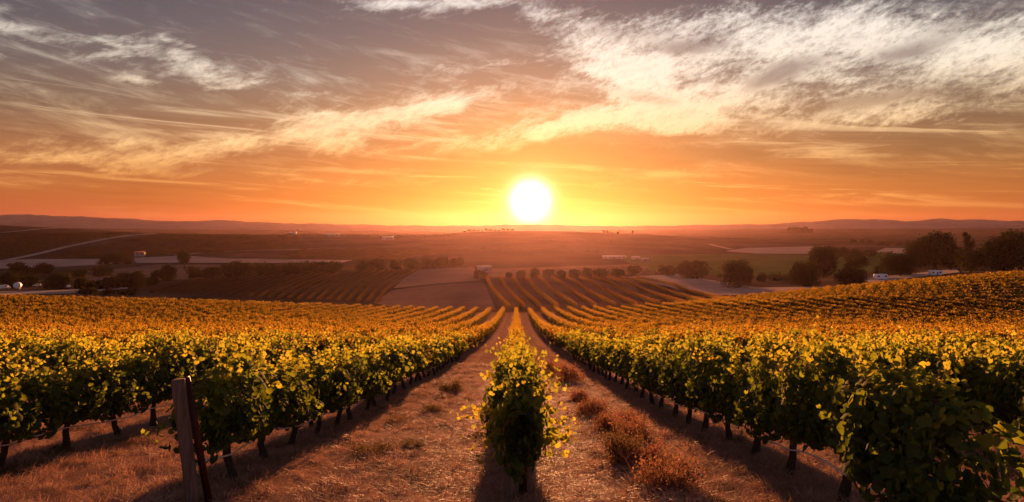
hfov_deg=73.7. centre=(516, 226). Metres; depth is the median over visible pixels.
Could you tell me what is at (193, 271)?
bush
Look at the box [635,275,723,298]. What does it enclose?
vine row
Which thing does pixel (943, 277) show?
vine row
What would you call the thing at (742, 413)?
grapevine
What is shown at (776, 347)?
grapevine
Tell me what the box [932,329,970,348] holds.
grapevine
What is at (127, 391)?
grapevine
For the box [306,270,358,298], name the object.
vine row
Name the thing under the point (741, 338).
grapevine
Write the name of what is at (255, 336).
grapevine
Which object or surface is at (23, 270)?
bush
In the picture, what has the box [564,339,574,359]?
grapevine
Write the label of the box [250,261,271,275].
bush
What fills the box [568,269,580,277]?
bush
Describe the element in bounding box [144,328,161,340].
grapevine
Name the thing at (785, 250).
wheat field
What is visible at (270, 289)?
vine row
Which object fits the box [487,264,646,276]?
mown field
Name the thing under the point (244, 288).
vine row
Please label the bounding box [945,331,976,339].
grapevine
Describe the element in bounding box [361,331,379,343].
grapevine
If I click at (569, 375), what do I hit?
dry weed
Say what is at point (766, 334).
grapevine
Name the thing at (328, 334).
grapevine
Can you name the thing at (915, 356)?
grapevine
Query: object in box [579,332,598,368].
grapevine
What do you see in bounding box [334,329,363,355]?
grapevine
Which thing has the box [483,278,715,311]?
vineyard soil
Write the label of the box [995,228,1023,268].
tall tree
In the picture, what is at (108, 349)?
grapevine
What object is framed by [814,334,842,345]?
grapevine
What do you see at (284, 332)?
grapevine
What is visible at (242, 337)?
grapevine
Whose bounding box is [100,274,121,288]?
bush
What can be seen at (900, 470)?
grapevine
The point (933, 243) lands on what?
tall tree
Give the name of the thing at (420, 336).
grapevine
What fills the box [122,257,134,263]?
bush
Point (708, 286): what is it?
sandy field
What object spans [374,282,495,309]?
ploughed field
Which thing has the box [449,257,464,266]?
bush
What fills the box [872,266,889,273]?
bush
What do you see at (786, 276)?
bush
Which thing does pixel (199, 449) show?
steel stake
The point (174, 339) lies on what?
grapevine
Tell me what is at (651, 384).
grapevine
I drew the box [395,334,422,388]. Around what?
grapevine
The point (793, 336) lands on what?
grapevine
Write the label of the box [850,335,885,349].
grapevine
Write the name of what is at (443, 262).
bush
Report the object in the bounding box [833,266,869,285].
tall tree
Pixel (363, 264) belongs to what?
bush
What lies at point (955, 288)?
vine row
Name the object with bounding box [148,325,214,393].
grapevine
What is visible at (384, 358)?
grapevine
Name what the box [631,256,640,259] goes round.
shed
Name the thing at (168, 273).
bush
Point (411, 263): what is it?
bush
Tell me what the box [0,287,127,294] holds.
farm track
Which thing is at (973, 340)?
grapevine
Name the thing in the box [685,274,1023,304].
vine row
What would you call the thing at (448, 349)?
grapevine
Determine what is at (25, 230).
ridge track
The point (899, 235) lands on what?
treeline
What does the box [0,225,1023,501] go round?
ground
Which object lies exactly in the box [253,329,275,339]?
grapevine
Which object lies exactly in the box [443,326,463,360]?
grapevine
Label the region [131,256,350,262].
harvested field
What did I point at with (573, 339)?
grapevine
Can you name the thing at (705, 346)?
grapevine
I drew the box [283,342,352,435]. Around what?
grapevine
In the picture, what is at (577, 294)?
vine row
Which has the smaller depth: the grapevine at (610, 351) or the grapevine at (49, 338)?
the grapevine at (610, 351)
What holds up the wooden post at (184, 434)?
on the ground at (504, 245)
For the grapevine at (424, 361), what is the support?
on the ground at (504, 245)
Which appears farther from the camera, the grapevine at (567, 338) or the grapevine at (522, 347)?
the grapevine at (567, 338)
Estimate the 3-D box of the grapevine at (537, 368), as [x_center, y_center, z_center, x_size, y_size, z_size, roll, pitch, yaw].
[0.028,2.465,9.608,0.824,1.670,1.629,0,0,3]
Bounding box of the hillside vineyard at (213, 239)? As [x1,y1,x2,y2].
[48,233,298,258]
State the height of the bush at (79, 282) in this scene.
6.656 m
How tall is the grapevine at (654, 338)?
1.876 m
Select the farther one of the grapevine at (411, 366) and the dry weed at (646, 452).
the grapevine at (411, 366)
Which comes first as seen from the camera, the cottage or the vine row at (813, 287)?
the vine row at (813, 287)
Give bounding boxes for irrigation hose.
[0,397,205,446]
[196,356,453,465]
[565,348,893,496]
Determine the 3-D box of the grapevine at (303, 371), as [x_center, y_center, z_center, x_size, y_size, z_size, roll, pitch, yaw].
[-3.318,2.574,10.246,1.212,1.554,1.646,0,0,0]
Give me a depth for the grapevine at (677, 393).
12.95 m
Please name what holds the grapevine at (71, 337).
on the ground at (504, 245)
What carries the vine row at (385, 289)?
on the ground at (504, 245)
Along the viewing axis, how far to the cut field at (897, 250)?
858.37 m
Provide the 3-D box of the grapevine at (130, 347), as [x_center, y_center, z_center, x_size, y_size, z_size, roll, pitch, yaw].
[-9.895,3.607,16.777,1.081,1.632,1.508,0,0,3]
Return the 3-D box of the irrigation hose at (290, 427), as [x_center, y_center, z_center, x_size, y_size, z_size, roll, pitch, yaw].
[-3.230,6.261,33.400,0.061,7.744,53.104,0,0,0]
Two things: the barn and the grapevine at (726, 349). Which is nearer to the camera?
the grapevine at (726, 349)
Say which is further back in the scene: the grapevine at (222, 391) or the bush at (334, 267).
the bush at (334, 267)
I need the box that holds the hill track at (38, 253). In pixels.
[5,234,145,259]
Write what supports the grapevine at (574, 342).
on the ground at (504, 245)
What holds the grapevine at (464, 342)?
on the ground at (504, 245)
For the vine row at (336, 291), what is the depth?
300.73 m
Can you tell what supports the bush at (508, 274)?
on the ground at (504, 245)
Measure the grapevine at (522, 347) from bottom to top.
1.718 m
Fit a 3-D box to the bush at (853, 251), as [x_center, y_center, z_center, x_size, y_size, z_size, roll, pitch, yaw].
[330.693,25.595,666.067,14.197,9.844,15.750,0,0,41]
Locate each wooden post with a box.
[171,378,199,501]
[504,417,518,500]
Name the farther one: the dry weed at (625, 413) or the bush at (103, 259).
the bush at (103, 259)
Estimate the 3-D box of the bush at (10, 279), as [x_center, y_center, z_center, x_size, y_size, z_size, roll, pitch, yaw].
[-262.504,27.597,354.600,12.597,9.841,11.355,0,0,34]
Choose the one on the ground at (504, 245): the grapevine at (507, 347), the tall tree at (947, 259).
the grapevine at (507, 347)
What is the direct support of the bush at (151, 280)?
on the ground at (504, 245)
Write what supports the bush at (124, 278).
on the ground at (504, 245)
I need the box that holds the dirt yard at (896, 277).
[865,269,958,282]
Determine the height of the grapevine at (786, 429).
1.728 m
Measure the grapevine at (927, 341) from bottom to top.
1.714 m
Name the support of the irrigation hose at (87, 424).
on the ground at (504, 245)
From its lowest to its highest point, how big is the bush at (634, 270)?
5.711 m
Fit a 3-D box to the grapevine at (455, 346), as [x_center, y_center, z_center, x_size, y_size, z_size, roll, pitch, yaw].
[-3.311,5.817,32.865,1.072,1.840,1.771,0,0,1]
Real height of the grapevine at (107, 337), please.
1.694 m
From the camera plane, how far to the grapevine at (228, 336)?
30.24 m
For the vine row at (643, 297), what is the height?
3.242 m
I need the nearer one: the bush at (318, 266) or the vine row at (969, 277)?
the vine row at (969, 277)
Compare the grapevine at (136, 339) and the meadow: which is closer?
the grapevine at (136, 339)
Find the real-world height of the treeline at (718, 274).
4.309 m
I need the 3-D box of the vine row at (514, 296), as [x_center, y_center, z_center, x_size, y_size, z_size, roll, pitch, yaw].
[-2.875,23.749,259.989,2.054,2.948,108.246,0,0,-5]
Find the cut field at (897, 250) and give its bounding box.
[877,248,905,252]
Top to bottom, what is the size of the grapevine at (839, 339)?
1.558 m
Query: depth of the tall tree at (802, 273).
278.14 m
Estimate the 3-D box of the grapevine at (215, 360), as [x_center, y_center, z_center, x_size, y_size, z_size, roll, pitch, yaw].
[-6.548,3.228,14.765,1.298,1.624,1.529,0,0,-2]
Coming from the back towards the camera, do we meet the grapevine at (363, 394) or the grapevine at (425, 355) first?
the grapevine at (425, 355)
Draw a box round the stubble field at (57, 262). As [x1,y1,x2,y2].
[0,259,119,268]
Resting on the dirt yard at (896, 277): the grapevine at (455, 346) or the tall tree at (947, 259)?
the tall tree at (947, 259)
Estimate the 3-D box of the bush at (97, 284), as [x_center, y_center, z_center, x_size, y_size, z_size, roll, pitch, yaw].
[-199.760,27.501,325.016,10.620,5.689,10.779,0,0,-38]
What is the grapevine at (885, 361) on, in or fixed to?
on the ground at (504, 245)
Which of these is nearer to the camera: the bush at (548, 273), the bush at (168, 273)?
the bush at (548, 273)
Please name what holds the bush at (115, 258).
on the ground at (504, 245)
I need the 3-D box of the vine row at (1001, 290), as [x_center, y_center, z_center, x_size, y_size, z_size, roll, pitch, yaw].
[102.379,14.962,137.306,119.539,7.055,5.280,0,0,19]
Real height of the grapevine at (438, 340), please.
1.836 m
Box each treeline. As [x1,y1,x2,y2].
[166,235,296,238]
[302,233,450,236]
[534,238,704,244]
[647,268,785,275]
[728,237,846,240]
[806,234,996,236]
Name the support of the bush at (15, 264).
on the ground at (504, 245)
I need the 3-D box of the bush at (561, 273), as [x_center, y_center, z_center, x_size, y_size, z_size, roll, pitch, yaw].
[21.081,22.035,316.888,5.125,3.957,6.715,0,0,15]
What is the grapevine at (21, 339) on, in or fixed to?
on the ground at (504, 245)
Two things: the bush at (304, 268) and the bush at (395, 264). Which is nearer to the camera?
the bush at (304, 268)
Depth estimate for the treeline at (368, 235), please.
1058.06 m
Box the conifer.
[962,232,975,250]
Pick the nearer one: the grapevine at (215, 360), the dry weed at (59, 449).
the dry weed at (59, 449)
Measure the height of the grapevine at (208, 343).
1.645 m
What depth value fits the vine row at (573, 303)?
245.26 m
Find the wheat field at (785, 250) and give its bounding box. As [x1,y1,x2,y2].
[729,246,812,253]
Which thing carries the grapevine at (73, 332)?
on the ground at (504, 245)
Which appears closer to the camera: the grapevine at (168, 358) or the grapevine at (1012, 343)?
the grapevine at (168, 358)
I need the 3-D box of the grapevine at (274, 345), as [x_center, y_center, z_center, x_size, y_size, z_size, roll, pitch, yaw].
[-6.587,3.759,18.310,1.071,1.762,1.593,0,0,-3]
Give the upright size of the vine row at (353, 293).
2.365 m
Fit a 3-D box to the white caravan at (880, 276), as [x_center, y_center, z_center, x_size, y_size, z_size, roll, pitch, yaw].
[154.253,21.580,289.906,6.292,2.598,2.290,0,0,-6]
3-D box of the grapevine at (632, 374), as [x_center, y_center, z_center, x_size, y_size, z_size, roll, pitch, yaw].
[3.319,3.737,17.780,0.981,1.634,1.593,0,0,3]
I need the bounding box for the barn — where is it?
[603,256,626,258]
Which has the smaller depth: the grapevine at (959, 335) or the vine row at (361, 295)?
the grapevine at (959, 335)
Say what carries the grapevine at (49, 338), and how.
on the ground at (504, 245)
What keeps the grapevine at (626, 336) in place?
on the ground at (504, 245)
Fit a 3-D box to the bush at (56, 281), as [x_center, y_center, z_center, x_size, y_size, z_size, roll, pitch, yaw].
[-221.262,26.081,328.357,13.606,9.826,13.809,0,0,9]
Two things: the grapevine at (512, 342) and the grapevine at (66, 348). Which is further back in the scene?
the grapevine at (512, 342)
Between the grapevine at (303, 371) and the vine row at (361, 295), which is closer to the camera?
the grapevine at (303, 371)
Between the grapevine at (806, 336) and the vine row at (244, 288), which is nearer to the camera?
the grapevine at (806, 336)
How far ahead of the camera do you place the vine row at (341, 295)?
301.38 m
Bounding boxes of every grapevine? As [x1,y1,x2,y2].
[0,323,18,363]
[0,329,41,365]
[0,337,51,402]
[0,346,64,469]
[0,363,4,398]
[8,330,40,339]
[8,344,119,448]
[11,331,87,396]
[25,338,61,346]
[28,329,56,343]
[34,329,65,341]
[49,333,95,353]
[55,330,82,341]
[60,333,114,390]
[66,326,86,336]
[68,332,102,341]
[79,328,100,337]
[79,335,159,437]
[82,333,99,346]
[84,336,143,381]
[87,335,117,344]
[90,331,116,341]
[98,334,128,347]
[106,333,129,343]
[113,334,166,375]
[117,332,153,350]
[120,329,150,341]
[121,336,191,425]
[141,328,188,353]
[141,334,287,481]
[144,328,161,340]
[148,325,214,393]
[159,326,177,337]
[176,334,239,407]
[186,333,220,346]
[190,329,208,340]
[198,330,223,340]
[200,334,235,347]
[208,327,257,403]
[212,329,231,340]
[220,343,312,460]
[224,329,239,339]
[229,330,252,341]
[244,330,267,342]
[250,346,276,366]
[252,330,296,378]
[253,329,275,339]
[255,331,286,343]
[262,348,348,445]
[270,335,311,364]
[276,327,293,338]
[278,327,302,343]
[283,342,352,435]
[290,334,322,366]
[293,332,331,358]
[300,328,319,340]
[310,328,340,357]
[313,342,382,425]
[314,327,332,338]
[320,333,349,358]
[331,345,379,420]
[332,331,359,358]
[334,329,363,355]
[348,343,400,410]
[355,332,405,406]
[356,332,374,347]
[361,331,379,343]
[365,331,384,344]
[366,330,414,400]
[371,329,388,341]
[372,332,415,394]
[391,332,429,385]
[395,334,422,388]
[407,325,437,380]
[412,334,433,382]
[415,334,439,378]
[424,344,442,376]
[425,331,448,372]
[429,336,447,374]
[430,333,453,369]
[434,331,456,364]
[439,330,458,363]
[441,335,454,367]
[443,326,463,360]
[447,329,461,362]
[449,331,465,361]
[449,350,580,494]
[456,334,468,360]
[458,333,470,358]
[480,342,550,451]
[483,348,540,404]
[491,331,536,369]
[494,335,546,383]
[503,337,535,353]
[509,336,525,345]
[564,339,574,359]
[565,329,575,351]
[567,328,579,360]
[569,335,579,361]
[572,330,582,362]
[572,332,596,362]
[574,327,592,364]
[578,333,594,365]
[578,338,609,371]
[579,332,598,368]
[585,330,606,373]
[589,333,608,375]
[591,335,607,378]
[594,336,623,380]
[599,332,626,381]
[604,332,637,384]
[608,332,642,388]
[614,332,649,392]
[622,330,641,338]
[624,335,658,397]
[627,339,661,404]
[634,345,669,409]
[640,330,662,346]
[642,329,692,416]
[649,327,671,346]
[658,334,669,347]
[660,348,712,424]
[662,324,692,346]
[666,321,739,431]
[674,331,697,344]
[685,342,761,440]
[699,331,734,343]
[704,345,797,456]
[722,344,750,361]
[723,330,740,346]
[727,338,754,366]
[733,329,755,347]
[739,337,752,347]
[740,327,756,335]
[741,331,843,474]
[744,330,796,362]
[752,328,779,343]
[757,331,808,379]
[764,315,910,501]
[767,327,783,339]
[775,333,822,386]
[784,329,802,345]
[789,334,820,342]
[804,329,825,343]
[804,333,841,391]
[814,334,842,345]
[816,337,1023,501]
[827,331,887,375]
[828,332,855,344]
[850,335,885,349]
[852,334,918,411]
[857,333,871,340]
[869,328,896,342]
[875,327,926,350]
[883,325,982,399]
[898,330,929,340]
[911,336,942,346]
[928,333,993,362]
[929,336,1023,455]
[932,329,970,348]
[944,331,976,342]
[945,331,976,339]
[950,329,1017,351]
[966,337,1017,371]
[974,327,1013,339]
[983,325,1023,431]
[989,335,1010,346]
[992,338,1017,355]
[996,327,1020,342]
[1000,338,1023,348]
[1009,328,1023,344]
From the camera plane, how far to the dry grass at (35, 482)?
8.70 m
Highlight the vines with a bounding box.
[0,293,1023,352]
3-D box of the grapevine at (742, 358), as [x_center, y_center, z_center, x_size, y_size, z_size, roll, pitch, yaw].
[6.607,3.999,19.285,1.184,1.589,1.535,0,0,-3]
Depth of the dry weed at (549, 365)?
27.39 m
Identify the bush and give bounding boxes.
[0,272,21,287]
[6,262,27,269]
[8,265,37,277]
[18,273,40,285]
[33,262,54,272]
[39,270,75,289]
[71,269,90,276]
[73,275,88,287]
[74,287,100,294]
[84,279,104,288]
[89,265,114,276]
[97,256,110,263]
[99,288,117,294]
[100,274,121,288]
[105,252,123,264]
[116,271,129,286]
[117,288,140,294]
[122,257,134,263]
[127,270,147,287]
[145,275,161,285]
[150,269,161,276]
[159,263,176,281]
[185,265,201,278]
[199,266,224,278]
[219,261,241,277]
[235,261,257,276]
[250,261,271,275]
[268,263,284,275]
[278,261,301,274]
[294,260,314,274]
[310,261,327,273]
[324,261,344,272]
[355,259,371,270]
[365,258,388,270]
[387,259,402,268]
[403,258,420,268]
[420,257,435,267]
[433,257,451,267]
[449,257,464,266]
[474,270,487,278]
[505,272,512,277]
[516,270,526,277]
[529,267,539,277]
[541,269,555,277]
[555,270,566,277]
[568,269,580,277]
[581,267,592,276]
[593,268,609,276]
[610,268,624,275]
[627,265,642,274]
[655,264,675,274]
[674,260,711,278]
[756,271,766,281]
[767,273,781,280]
[781,274,790,280]
[786,227,793,232]
[791,226,798,232]
[796,226,803,232]
[802,226,808,232]
[836,247,849,256]
[847,248,861,255]
[862,250,877,256]
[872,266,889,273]
[885,240,893,244]
[894,241,903,244]
[987,255,1018,270]
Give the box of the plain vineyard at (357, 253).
[277,248,468,258]
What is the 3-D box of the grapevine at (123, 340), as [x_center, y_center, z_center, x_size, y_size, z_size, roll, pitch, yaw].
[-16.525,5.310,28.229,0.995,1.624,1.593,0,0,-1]
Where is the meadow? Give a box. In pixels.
[81,264,269,280]
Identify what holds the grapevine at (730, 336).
on the ground at (504, 245)
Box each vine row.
[227,274,283,296]
[239,273,293,295]
[248,273,303,296]
[257,273,312,297]
[268,272,321,297]
[276,272,331,298]
[287,272,340,297]
[297,271,348,298]
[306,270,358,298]
[316,270,367,299]
[326,269,376,300]
[336,269,385,300]
[345,269,393,301]
[356,268,402,301]
[365,268,411,301]
[375,267,420,301]
[485,275,509,306]
[498,275,524,306]
[511,276,541,307]
[524,275,558,306]
[537,275,577,306]
[550,276,596,305]
[565,275,615,305]
[578,276,637,304]
[593,275,660,304]
[607,275,685,301]
[621,275,705,299]
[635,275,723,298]
[664,270,1020,303]
[671,270,1023,304]
[677,271,1023,303]
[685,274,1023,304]
[693,277,1023,303]
[706,280,1023,302]
[709,283,1023,305]
[716,287,1023,305]
[724,290,1023,304]
[734,292,1023,305]
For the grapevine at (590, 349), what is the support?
on the ground at (504, 245)
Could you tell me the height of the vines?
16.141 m
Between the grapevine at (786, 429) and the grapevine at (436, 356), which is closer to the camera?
the grapevine at (786, 429)
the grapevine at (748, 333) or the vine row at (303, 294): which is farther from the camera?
the vine row at (303, 294)
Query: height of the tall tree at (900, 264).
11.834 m
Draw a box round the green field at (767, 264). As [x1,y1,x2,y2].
[614,253,904,275]
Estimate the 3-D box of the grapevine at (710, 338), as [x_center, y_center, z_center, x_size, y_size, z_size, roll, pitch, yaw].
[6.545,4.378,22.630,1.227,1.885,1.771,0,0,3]
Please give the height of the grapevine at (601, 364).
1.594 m
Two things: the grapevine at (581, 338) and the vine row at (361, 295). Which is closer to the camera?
the grapevine at (581, 338)
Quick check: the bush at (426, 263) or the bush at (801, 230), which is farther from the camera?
the bush at (801, 230)
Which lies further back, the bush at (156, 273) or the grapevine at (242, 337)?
the bush at (156, 273)
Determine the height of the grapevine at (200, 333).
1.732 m
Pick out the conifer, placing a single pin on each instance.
(969, 243)
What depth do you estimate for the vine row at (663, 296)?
254.96 m
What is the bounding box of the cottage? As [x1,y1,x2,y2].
[134,251,145,255]
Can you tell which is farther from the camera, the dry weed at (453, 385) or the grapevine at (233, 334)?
the grapevine at (233, 334)
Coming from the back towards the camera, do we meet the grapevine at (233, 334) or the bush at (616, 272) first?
the bush at (616, 272)
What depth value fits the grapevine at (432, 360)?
24.62 m
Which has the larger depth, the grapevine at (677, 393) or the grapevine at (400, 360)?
the grapevine at (400, 360)
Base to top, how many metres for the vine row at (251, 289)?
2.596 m
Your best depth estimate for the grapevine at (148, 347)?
18.18 m
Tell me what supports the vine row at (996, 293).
on the ground at (504, 245)
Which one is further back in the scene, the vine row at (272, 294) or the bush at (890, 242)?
the bush at (890, 242)
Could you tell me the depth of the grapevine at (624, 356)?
18.72 m
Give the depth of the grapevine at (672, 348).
14.37 m
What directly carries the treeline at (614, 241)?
on the ground at (504, 245)
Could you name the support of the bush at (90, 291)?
on the ground at (504, 245)
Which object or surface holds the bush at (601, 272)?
on the ground at (504, 245)
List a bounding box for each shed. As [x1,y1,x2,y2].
[477,266,491,271]
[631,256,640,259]
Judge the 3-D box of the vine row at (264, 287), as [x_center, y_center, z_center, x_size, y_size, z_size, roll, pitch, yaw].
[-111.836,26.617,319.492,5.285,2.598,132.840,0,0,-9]
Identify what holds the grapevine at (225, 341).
on the ground at (504, 245)
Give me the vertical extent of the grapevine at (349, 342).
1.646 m
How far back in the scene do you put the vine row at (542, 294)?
240.99 m
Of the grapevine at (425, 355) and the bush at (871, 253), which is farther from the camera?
the bush at (871, 253)
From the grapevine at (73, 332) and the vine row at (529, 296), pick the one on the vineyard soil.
the vine row at (529, 296)
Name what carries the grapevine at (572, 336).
on the ground at (504, 245)
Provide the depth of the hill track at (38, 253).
725.57 m
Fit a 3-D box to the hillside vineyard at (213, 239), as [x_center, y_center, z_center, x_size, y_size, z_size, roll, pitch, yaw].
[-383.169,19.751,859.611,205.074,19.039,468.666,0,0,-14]
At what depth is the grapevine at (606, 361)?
22.44 m
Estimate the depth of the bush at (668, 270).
381.24 m
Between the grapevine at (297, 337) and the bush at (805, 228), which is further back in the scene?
the bush at (805, 228)
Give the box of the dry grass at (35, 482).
[0,361,1023,501]
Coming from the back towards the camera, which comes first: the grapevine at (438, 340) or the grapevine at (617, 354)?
the grapevine at (438, 340)
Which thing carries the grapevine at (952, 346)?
on the ground at (504, 245)
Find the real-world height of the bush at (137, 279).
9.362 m
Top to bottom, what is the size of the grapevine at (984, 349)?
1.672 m
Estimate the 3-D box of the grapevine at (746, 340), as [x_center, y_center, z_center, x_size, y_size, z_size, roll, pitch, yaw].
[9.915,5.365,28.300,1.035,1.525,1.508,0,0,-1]
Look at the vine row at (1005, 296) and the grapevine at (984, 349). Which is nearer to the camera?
the grapevine at (984, 349)
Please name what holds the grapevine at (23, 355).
on the ground at (504, 245)
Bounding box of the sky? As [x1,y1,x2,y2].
[0,0,1023,225]
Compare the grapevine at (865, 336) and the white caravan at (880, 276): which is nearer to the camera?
the grapevine at (865, 336)
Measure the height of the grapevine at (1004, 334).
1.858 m
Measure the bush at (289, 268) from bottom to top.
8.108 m
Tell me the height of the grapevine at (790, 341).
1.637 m
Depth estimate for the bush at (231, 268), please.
387.82 m
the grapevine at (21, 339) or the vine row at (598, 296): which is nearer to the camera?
the grapevine at (21, 339)
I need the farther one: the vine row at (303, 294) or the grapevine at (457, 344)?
the vine row at (303, 294)
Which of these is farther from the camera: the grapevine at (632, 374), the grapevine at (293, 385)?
the grapevine at (632, 374)
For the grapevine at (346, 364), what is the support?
on the ground at (504, 245)
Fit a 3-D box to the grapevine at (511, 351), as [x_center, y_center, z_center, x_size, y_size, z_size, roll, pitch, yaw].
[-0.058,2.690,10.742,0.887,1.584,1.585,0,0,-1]
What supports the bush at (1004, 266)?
on the ground at (504, 245)
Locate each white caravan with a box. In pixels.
[873,274,887,279]
[928,270,942,275]
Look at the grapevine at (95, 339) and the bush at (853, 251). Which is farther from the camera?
the bush at (853, 251)
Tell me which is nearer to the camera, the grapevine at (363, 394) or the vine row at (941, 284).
the grapevine at (363, 394)
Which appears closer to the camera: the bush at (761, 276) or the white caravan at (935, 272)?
the white caravan at (935, 272)
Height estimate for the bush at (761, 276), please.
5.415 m
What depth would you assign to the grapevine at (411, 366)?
18.47 m
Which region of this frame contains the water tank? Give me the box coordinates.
[13,282,21,288]
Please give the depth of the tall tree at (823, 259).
352.80 m
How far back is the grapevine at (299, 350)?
19.73 m
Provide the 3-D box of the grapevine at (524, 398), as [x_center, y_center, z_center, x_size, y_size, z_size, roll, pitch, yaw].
[-0.014,2.109,7.122,1.320,1.580,1.373,0,0,0]
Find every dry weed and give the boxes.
[22,442,87,458]
[338,437,412,458]
[380,412,412,426]
[381,438,428,450]
[417,402,447,415]
[435,377,465,392]
[539,356,567,373]
[551,360,586,382]
[557,382,593,401]
[567,393,612,415]
[580,411,633,432]
[593,422,666,466]
[608,406,638,423]
[608,411,659,442]
[609,431,682,467]
[614,442,719,494]
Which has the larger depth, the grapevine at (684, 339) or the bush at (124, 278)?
the bush at (124, 278)
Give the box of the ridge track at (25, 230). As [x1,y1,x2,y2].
[0,228,51,232]
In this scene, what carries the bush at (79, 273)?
on the ground at (504, 245)
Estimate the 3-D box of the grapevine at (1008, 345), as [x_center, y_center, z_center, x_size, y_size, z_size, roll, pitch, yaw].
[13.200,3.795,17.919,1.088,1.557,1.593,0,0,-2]
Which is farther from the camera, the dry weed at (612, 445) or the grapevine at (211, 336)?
the grapevine at (211, 336)
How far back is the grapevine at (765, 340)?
18.23 m
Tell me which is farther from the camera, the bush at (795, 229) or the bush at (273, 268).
the bush at (795, 229)
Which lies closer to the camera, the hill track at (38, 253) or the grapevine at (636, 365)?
the grapevine at (636, 365)
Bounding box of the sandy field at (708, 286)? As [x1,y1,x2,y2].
[631,274,834,294]
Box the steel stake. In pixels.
[182,376,212,501]
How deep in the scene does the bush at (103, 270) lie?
441.86 m
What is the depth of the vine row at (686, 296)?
266.10 m
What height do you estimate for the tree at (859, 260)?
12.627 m
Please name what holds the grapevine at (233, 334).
on the ground at (504, 245)
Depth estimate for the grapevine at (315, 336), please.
32.56 m
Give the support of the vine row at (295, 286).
on the ground at (504, 245)
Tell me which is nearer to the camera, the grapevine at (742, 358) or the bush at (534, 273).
the grapevine at (742, 358)
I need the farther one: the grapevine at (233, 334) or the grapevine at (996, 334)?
the grapevine at (233, 334)
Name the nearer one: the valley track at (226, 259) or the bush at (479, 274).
the bush at (479, 274)
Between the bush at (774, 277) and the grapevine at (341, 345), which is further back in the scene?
the bush at (774, 277)
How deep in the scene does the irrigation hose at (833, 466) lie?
7.94 m
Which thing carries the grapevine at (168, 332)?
on the ground at (504, 245)
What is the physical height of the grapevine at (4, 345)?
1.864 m
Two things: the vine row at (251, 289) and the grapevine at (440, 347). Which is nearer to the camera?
the grapevine at (440, 347)
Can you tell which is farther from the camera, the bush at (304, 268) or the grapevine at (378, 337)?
the bush at (304, 268)
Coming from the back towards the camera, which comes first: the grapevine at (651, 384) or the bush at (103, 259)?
the bush at (103, 259)
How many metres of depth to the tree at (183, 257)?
475.36 m
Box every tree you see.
[176,249,190,269]
[717,259,754,287]
[787,260,821,286]
[807,244,840,276]
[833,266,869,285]
[841,253,870,268]
[872,250,919,275]
[900,240,935,268]
[912,230,956,268]
[936,245,962,268]
[955,248,992,272]
[979,235,1023,269]
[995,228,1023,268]
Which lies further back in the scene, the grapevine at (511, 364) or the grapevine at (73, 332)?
the grapevine at (73, 332)
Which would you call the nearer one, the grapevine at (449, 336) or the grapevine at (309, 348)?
the grapevine at (309, 348)
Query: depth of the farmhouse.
955.29 m
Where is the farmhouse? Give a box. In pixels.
[382,236,393,239]
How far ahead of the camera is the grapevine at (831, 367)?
7.10 m
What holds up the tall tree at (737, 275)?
on the sandy field at (708, 286)
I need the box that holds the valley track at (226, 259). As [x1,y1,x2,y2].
[176,249,294,259]
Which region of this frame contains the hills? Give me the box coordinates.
[0,214,1023,231]
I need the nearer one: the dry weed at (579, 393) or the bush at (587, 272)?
the dry weed at (579, 393)
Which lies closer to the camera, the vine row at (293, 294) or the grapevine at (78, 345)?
the grapevine at (78, 345)
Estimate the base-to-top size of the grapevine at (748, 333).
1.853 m
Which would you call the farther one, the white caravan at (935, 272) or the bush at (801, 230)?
the bush at (801, 230)
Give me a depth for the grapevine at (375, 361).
14.70 m
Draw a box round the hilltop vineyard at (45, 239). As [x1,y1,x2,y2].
[0,232,132,256]
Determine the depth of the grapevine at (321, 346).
22.26 m
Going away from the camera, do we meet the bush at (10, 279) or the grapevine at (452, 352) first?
the grapevine at (452, 352)
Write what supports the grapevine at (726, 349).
on the ground at (504, 245)
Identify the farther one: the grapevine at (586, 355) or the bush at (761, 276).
the bush at (761, 276)
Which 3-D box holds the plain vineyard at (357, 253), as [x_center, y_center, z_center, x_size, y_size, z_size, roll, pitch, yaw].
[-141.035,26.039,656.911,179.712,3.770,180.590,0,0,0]
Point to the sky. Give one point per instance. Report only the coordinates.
(371, 112)
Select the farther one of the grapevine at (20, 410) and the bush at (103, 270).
the bush at (103, 270)
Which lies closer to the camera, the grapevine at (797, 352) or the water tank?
the grapevine at (797, 352)
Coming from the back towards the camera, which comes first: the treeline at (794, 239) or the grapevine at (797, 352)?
the treeline at (794, 239)
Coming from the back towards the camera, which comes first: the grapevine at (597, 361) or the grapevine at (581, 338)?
the grapevine at (581, 338)
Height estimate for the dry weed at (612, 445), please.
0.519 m
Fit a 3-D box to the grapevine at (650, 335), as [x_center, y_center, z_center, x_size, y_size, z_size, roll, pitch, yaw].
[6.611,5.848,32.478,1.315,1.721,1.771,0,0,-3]
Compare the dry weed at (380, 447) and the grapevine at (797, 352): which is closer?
the dry weed at (380, 447)
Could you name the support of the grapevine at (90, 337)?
on the ground at (504, 245)
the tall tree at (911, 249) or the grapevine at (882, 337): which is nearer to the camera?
the grapevine at (882, 337)
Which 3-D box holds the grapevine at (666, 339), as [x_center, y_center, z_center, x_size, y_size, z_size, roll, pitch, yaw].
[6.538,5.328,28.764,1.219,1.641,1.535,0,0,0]
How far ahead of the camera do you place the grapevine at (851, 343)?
13.49 m
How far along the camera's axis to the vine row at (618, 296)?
246.96 m
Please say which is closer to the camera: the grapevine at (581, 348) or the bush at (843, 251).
the grapevine at (581, 348)
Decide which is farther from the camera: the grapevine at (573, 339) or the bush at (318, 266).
the bush at (318, 266)
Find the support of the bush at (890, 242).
on the ground at (504, 245)
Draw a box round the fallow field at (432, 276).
[394,267,480,287]
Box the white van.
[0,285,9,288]
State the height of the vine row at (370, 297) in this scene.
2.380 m

